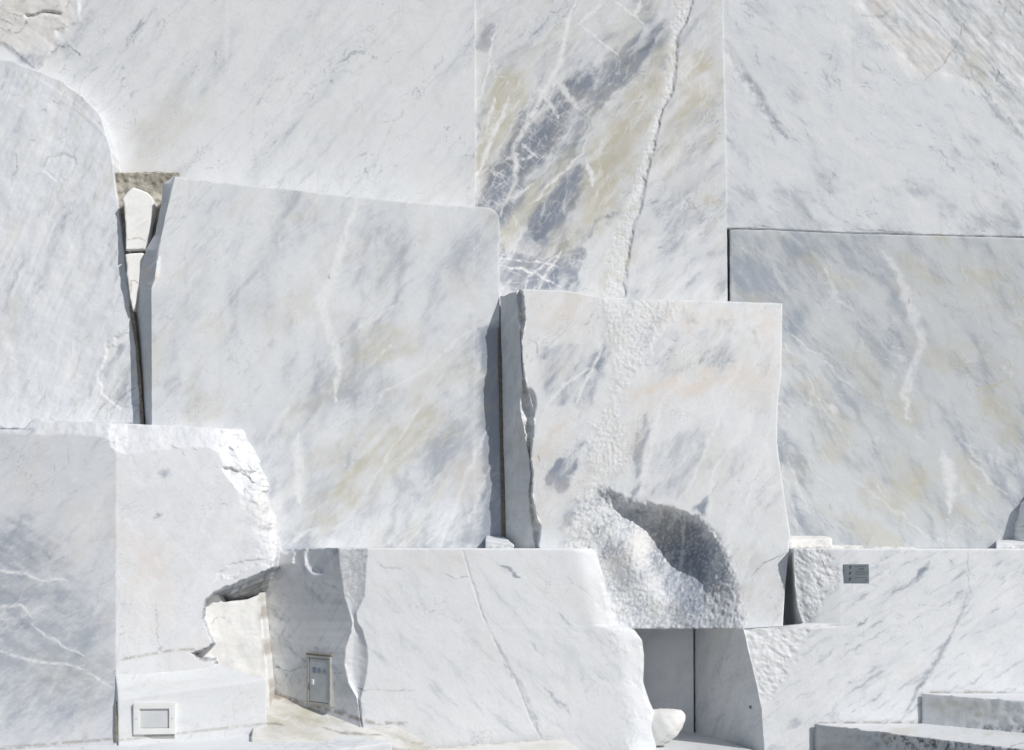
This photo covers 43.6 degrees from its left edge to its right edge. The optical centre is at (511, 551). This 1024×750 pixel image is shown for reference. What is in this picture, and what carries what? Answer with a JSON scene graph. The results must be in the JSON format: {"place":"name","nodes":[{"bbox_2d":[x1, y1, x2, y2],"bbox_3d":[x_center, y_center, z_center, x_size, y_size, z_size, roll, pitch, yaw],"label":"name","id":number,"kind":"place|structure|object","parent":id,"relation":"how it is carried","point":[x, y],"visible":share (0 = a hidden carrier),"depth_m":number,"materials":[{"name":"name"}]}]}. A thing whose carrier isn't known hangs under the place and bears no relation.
{"place":"outdoors","nodes":[
{"label":"outdoors","id":0,"kind":"place"},
{"bbox_2d":[875,547,913,547],"bbox_3d":[3.865,-0.036,12.950,0.476,0.028,0.301,0,0,0],"label":"mortar patch","id":1,"kind":"object","parent":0,"point":[894,547],"visible":0.52,"depth_m":12.80,"materials":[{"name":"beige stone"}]},
{"label":"ground","id":2,"kind":"structure","parent":0,"visible":0},
{"bbox_2d":[0,418,280,746],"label":"marble block","id":3,"kind":"structure","parent":2,"relation":"on","point":[127,548],"depth_m":12.22,"materials":[{"name":"white stone"}]},
{"bbox_2d":[0,59,140,428],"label":"marble block","id":4,"kind":"structure","parent":3,"relation":"on","point":[67,348],"depth_m":13.04,"materials":[{"name":"white stone"}]},
{"bbox_2d":[129,306,144,424],"bbox_3d":[-3.806,-1.887,13.002,0.192,1.211,0.087,0,0,19],"label":"mortar joint","id":5,"kind":"object","parent":4,"relation":"attached to","point":[135,333],"visible":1,"depth_m":12.97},
{"bbox_2d":[0,0,474,206],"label":"marble block","id":6,"kind":"structure","parent":4,"relation":"on","point":[368,98],"depth_m":13.42,"materials":[{"name":"white stone"}]},
{"bbox_2d":[114,702,117,741],"bbox_3d":[-3.678,1.589,11.952,0.062,0.370,0.115,0,0,0],"label":"mortar joint","id":7,"kind":"object","parent":3,"relation":"attached to","point":[116,727],"visible":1,"depth_m":11.91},
{"bbox_2d":[0,735,391,749],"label":"paving slab","id":8,"kind":"structure","parent":2,"relation":"on","point":[336,743],"depth_m":11.76,"materials":[{"name":"stone"}]},
{"bbox_2d":[115,663,266,745],"bbox_3d":[-3.050,1.392,12.217,1.442,0.844,0.546,0,0,-6],"label":"marble block","id":9,"kind":"object","parent":8,"relation":"on","point":[217,701],"visible":0.76,"depth_m":11.98,"materials":[{"name":"white stone"}]},
{"bbox_2d":[133,702,175,738],"bbox_3d":[-3.330,1.575,11.972,0.381,0.338,0.169,0,0,-5],"label":"electrical box","id":10,"kind":"object","parent":9,"relation":"attached to","point":[155,720],"visible":0.98,"depth_m":11.91,"materials":[{"name":"white plastic"}]},
{"bbox_2d":[251,695,437,749],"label":"paving slab","id":11,"kind":"structure","parent":2,"relation":"on","point":[287,720],"depth_m":11.96,"materials":[{"name":"beige stone"}]},
{"bbox_2d":[198,592,274,706],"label":"marble block","id":12,"kind":"structure","parent":11,"relation":"on","point":[239,630],"depth_m":12.45,"materials":[{"name":"white stone"}]},
{"bbox_2d":[265,548,655,749],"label":"marble block","id":13,"kind":"structure","parent":2,"relation":"on","point":[441,647],"depth_m":12.05,"materials":[{"name":"white stone"}]},
{"bbox_2d":[136,177,501,547],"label":"marble block","id":14,"kind":"structure","parent":13,"relation":"on","point":[335,357],"depth_m":12.82,"materials":[{"name":"white stone"}]},
{"bbox_2d":[126,253,144,311],"bbox_3d":[-3.819,-2.734,13.023,0.192,0.603,0.175,0,0,0],"label":"marble chunk","id":15,"kind":"object","parent":14,"relation":"on","point":[134,262],"visible":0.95,"depth_m":12.96,"materials":[{"name":"white stone"}]},
{"bbox_2d":[122,187,156,252],"bbox_3d":[-3.799,-3.379,13.050,0.336,0.661,0.188,0,0,-11],"label":"marble chunk","id":16,"kind":"object","parent":15,"relation":"on","point":[140,207],"visible":0.99,"depth_m":13.00,"materials":[{"name":"white stone"}]},
{"bbox_2d":[115,171,179,253],"bbox_3d":[-3.798,-3.225,13.276,0.800,1.511,0.293,0,0,0],"label":"concrete fill","id":17,"kind":"object","parent":14,"relation":"on","point":[151,183],"visible":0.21,"depth_m":13.16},
{"bbox_2d":[498,328,505,536],"bbox_3d":[-0.102,-1.203,12.962,0.077,2.121,0.118,0,0,0],"label":"mortar joint","id":18,"kind":"object","parent":14,"relation":"attached to","point":[501,441],"visible":1,"depth_m":12.93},
{"bbox_2d":[306,652,333,706],"bbox_3d":[-1.831,1.227,12.313,0.354,0.504,0.114,0,0,39],"label":"access door","id":19,"kind":"structure","parent":13,"relation":"attached to","point":[320,692],"depth_m":12.27,"materials":[{"name":"metal"}]},
{"bbox_2d":[309,658,327,702],"bbox_3d":[-1.838,1.238,12.304,0.262,0.414,0.057,0,0,39],"label":"door panel","id":20,"kind":"structure","parent":19,"relation":"in","point":[318,692],"depth_m":12.28,"materials":[{"name":"metal"}]},
{"bbox_2d":[485,536,513,547],"bbox_3d":[-0.122,-0.090,12.726,0.286,0.144,0.455,0,0,0],"label":"loose stone","id":21,"kind":"object","parent":13,"relation":"on","point":[496,542],"visible":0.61,"depth_m":12.54,"materials":[{"name":"stone"}]},
{"bbox_2d":[500,289,789,628],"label":"marble block","id":22,"kind":"structure","parent":13,"relation":"on","point":[641,455],"depth_m":12.52,"materials":[{"name":"white stone"}]},
{"bbox_2d":[475,0,727,327],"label":"marble block","id":23,"kind":"structure","parent":22,"relation":"on","point":[600,165],"depth_m":13.46,"materials":[{"name":"white stone"}]},
{"bbox_2d":[437,738,580,749],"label":"paving slab","id":24,"kind":"structure","parent":2,"relation":"on","point":[554,744],"depth_m":11.88,"materials":[{"name":"beige stone"}]},
{"bbox_2d":[634,629,693,732],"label":"marble block","id":25,"kind":"structure","parent":2,"relation":"on","point":[668,679],"depth_m":13.23,"materials":[{"name":"grey stone"}]},
{"bbox_2d":[653,732,750,749],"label":"paving slab","id":26,"kind":"structure","parent":2,"relation":"on","point":[689,741],"depth_m":12.40,"materials":[{"name":"stone"}]},
{"bbox_2d":[651,708,685,745],"bbox_3d":[1.396,1.671,12.228,0.531,0.354,0.315,0,0,26],"label":"rock","id":27,"kind":"object","parent":26,"relation":"on","point":[666,726],"visible":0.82,"depth_m":12.09,"materials":[{"name":"beige stone"}]},
{"bbox_2d":[693,548,1023,749],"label":"marble block","id":28,"kind":"structure","parent":2,"relation":"on","point":[898,635],"depth_m":12.02,"materials":[{"name":"white stone"}]},
{"bbox_2d":[789,535,831,547],"bbox_3d":[2.978,-0.090,12.836,0.507,0.148,0.440,0,0,0],"label":"loose stone","id":29,"kind":"object","parent":28,"relation":"on","point":[810,541],"visible":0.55,"depth_m":12.62,"materials":[{"name":"beige stone"}]},
{"bbox_2d":[832,545,862,547],"bbox_3d":[3.369,-0.045,12.950,0.423,0.049,0.303,0,0,0],"label":"mortar patch","id":30,"kind":"object","parent":28,"relation":"on","point":[847,546],"visible":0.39,"depth_m":12.80,"materials":[{"name":"beige stone"}]},
{"bbox_2d":[843,564,868,582],"bbox_3d":[3.234,0.209,12.048,0.241,0.183,0.060,0,0,0],"label":"plaque","id":31,"kind":"object","parent":28,"relation":"attached to","point":[855,573],"visible":1,"depth_m":12.02,"materials":[{"name":"grey metal"}]},
{"bbox_2d":[727,229,1023,548],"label":"marble block","id":32,"kind":"structure","parent":28,"relation":"on","point":[900,418],"depth_m":13.31,"materials":[{"name":"white stone"}]},
{"bbox_2d":[722,0,1023,237],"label":"marble block","id":33,"kind":"structure","parent":32,"relation":"on","point":[897,117],"depth_m":13.40,"materials":[{"name":"white stone"}]},
{"bbox_2d":[996,539,1023,548],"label":"loose stone","id":34,"kind":"object","parent":28,"relation":"on","point":[1009,543],"visible":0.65,"depth_m":12.90,"materials":[{"name":"stone"}]},
{"bbox_2d":[1014,500,1023,541],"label":"marble boulder","id":35,"kind":"object","parent":28,"relation":"on","point":[1019,531],"visible":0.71,"depth_m":13.12,"materials":[{"name":"white stone"}]},
{"bbox_2d":[814,723,1023,749],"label":"stone step","id":36,"kind":"object","parent":2,"relation":"on","point":[886,736],"visible":0.94,"depth_m":11.45,"materials":[{"name":"stone"}]},
{"bbox_2d":[921,693,1023,732],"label":"stone step","id":37,"kind":"object","parent":36,"relation":"on","point":[997,711],"visible":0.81,"depth_m":11.69,"materials":[{"name":"stone"}]}
]}

